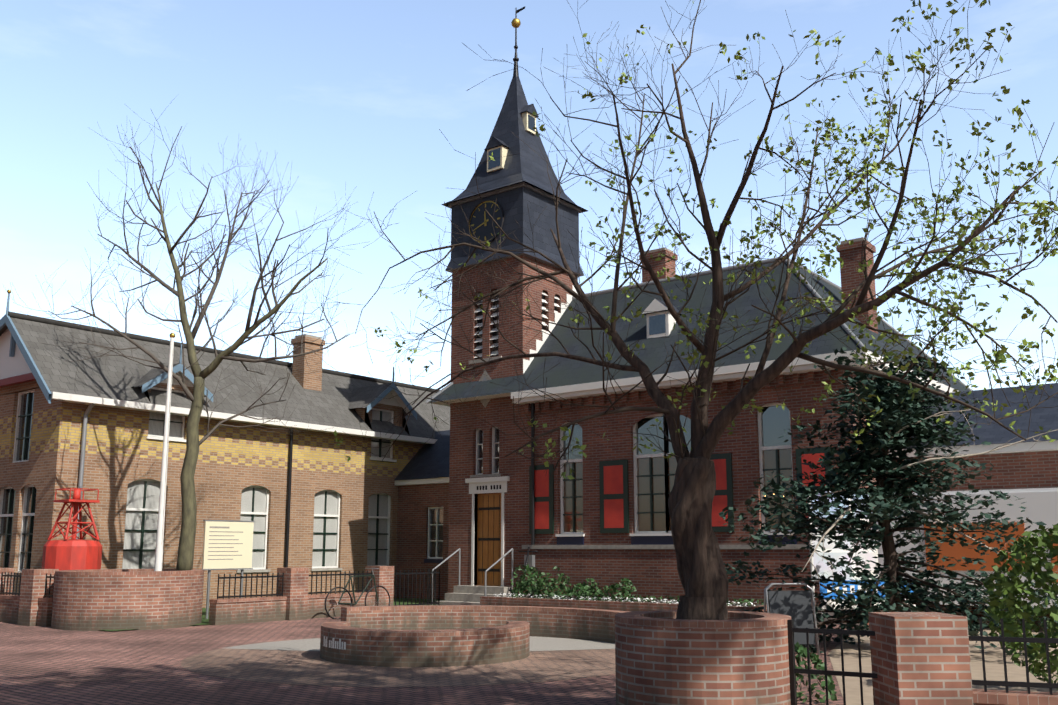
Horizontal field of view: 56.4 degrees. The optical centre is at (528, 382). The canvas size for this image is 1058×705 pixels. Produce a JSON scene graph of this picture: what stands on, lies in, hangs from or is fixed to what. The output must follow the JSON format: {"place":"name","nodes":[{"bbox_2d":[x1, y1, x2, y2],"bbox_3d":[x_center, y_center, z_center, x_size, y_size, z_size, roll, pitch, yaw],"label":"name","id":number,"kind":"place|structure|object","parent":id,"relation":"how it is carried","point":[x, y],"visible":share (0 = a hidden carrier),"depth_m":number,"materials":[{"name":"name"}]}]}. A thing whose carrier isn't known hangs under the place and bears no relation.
{"place":"outdoors","nodes":[
{"label":"outdoors","id":0,"kind":"place"},
{"bbox_2d":[0,616,853,704],"bbox_3d":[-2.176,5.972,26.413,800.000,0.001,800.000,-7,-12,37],"label":"ground","id":1,"kind":"structure","parent":0,"point":[40,665],"depth_m":11.45,"materials":[{"name":"brown brick"}]},
{"bbox_2d":[0,290,449,607],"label":"building","id":2,"kind":"structure","parent":1,"relation":"on","point":[313,499],"depth_m":25.73,"materials":[{"name":"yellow brick"}]},
{"bbox_2d":[325,568,389,618],"bbox_3d":[-3.742,4.670,21.858,0.499,1.097,1.750,-7,-12,37],"label":"bicycle","id":3,"kind":"object","parent":1,"relation":"on","point":[355,601],"visible":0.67,"depth_m":21.78,"materials":[{"name":"black metal"}]},
{"bbox_2d":[394,430,449,599],"bbox_3d":[-2.098,3.912,30.164,4.000,5.300,1.800,-7,-12,37],"label":"connecting building section","id":4,"kind":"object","parent":1,"relation":"on","point":[423,523],"depth_m":30.17,"materials":[{"name":"brown brick"}]},
{"bbox_2d":[432,6,587,604],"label":"tower","id":5,"kind":"structure","parent":1,"relation":"on","point":[485,555],"depth_m":26.80,"materials":[{"name":"red brick"}]},
{"bbox_2d":[0,566,1057,704],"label":"garden walls","id":6,"kind":"structure","parent":1,"relation":"on","point":[665,656],"depth_m":12.99,"materials":[{"name":"brick"}]},
{"bbox_2d":[42,488,101,569],"bbox_3d":[-9.832,3.692,21.271,1.200,2.800,1.200,-7,-12,37],"label":"red buoy","id":7,"kind":"object","parent":6,"relation":"on","point":[72,553],"visible":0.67,"depth_m":21.02,"materials":[{"name":"red painted metal"}]},
{"bbox_2d":[154,333,174,570],"bbox_3d":[-7.446,1.456,20.214,0.150,5.060,0.143,1,-10,-7],"label":"flagpole","id":8,"kind":"object","parent":6,"relation":"on","point":[160,536],"visible":0.92,"depth_m":20.12,"materials":[{"name":"white metal"}]},
{"bbox_2d":[7,97,371,570],"bbox_3d":[-7.212,-1.164,21.328,7.413,10.572,6.199,2,-10,-10],"label":"bare tree","id":9,"kind":"object","parent":6,"relation":"on","point":[185,558],"visible":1,"depth_m":21.30,"materials":[{"name":"brown plant"}]},
{"bbox_2d":[509,547,537,596],"bbox_3d":[-0.067,4.710,24.524,0.842,1.252,0.487,-7,-12,37],"label":"old anchor","id":10,"kind":"object","parent":6,"relation":"on","point":[526,563],"visible":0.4,"depth_m":24.66,"materials":[{"name":"black metal"}]},
{"bbox_2d":[304,0,1057,619],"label":"tree","id":11,"kind":"object","parent":6,"relation":"on","point":[700,562],"depth_m":9.12,"materials":[{"name":"brown plant"}]},
{"bbox_2d":[105,598,1057,704],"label":"paving patches","id":12,"kind":"object","parent":1,"relation":"on","point":[290,667],"visible":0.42,"depth_m":12.55,"materials":[{"name":"grey concrete"}]},
{"bbox_2d":[202,520,254,618],"bbox_3d":[-6.659,4.111,21.750,0.105,2.130,1.310,-7,-12,37],"label":"info board","id":13,"kind":"object","parent":12,"relation":"on","point":[227,544],"visible":0.83,"depth_m":21.76,"materials":[{"name":"cream painted panel"},{"name":"grey metal"},{"name":"dark lettering"}]},
{"bbox_2d":[876,488,1057,611],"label":"truck","id":14,"kind":"object","parent":12,"relation":"on","point":[1040,504],"visible":0.17,"depth_m":18.68,"materials":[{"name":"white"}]},
{"bbox_2d":[978,523,1057,682],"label":"hedge shrub","id":15,"kind":"object","parent":12,"relation":"on","point":[1031,566],"visible":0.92,"depth_m":10.00,"materials":[{"name":"green plant"}]},
{"bbox_2d":[490,564,836,702],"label":"bed plants","id":16,"kind":"object","parent":1,"relation":"on","point":[588,592],"visible":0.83,"depth_m":22.41,"materials":[{"name":"green plant"}]},
{"bbox_2d":[764,583,819,654],"bbox_3d":[3.844,3.474,14.561,0.715,1.020,0.475,0,-10,-1],"label":"sign board","id":17,"kind":"object","parent":1,"relation":"on","point":[796,606],"visible":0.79,"depth_m":14.50,"materials":[{"name":"grey metal"}]},
{"bbox_2d":[807,491,915,634],"bbox_3d":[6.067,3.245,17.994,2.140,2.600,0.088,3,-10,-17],"label":"van","id":18,"kind":"object","parent":1,"relation":"on","point":[823,568],"visible":0.19,"depth_m":17.82,"materials":[{"name":"white paint"}]},
{"bbox_2d":[719,347,1057,655],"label":"conifer tree","id":19,"kind":"object","parent":1,"relation":"on","point":[898,426],"visible":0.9,"depth_m":14.96,"materials":[{"name":"green plant"}]},
{"bbox_2d":[0,0,1057,389],"label":"sky","id":20,"kind":"structure","parent":0,"point":[350,94],"materials":[{"name":"blue"}]},
{"bbox_2d":[425,237,972,625],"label":"building","id":21,"kind":"structure","parent":0,"point":[602,518],"depth_m":23.47,"materials":[{"name":"red brick"}]},
{"bbox_2d":[888,383,1057,625],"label":"building","id":22,"kind":"structure","parent":0,"point":[1022,465],"depth_m":20.52,"materials":[{"name":"red brick"}]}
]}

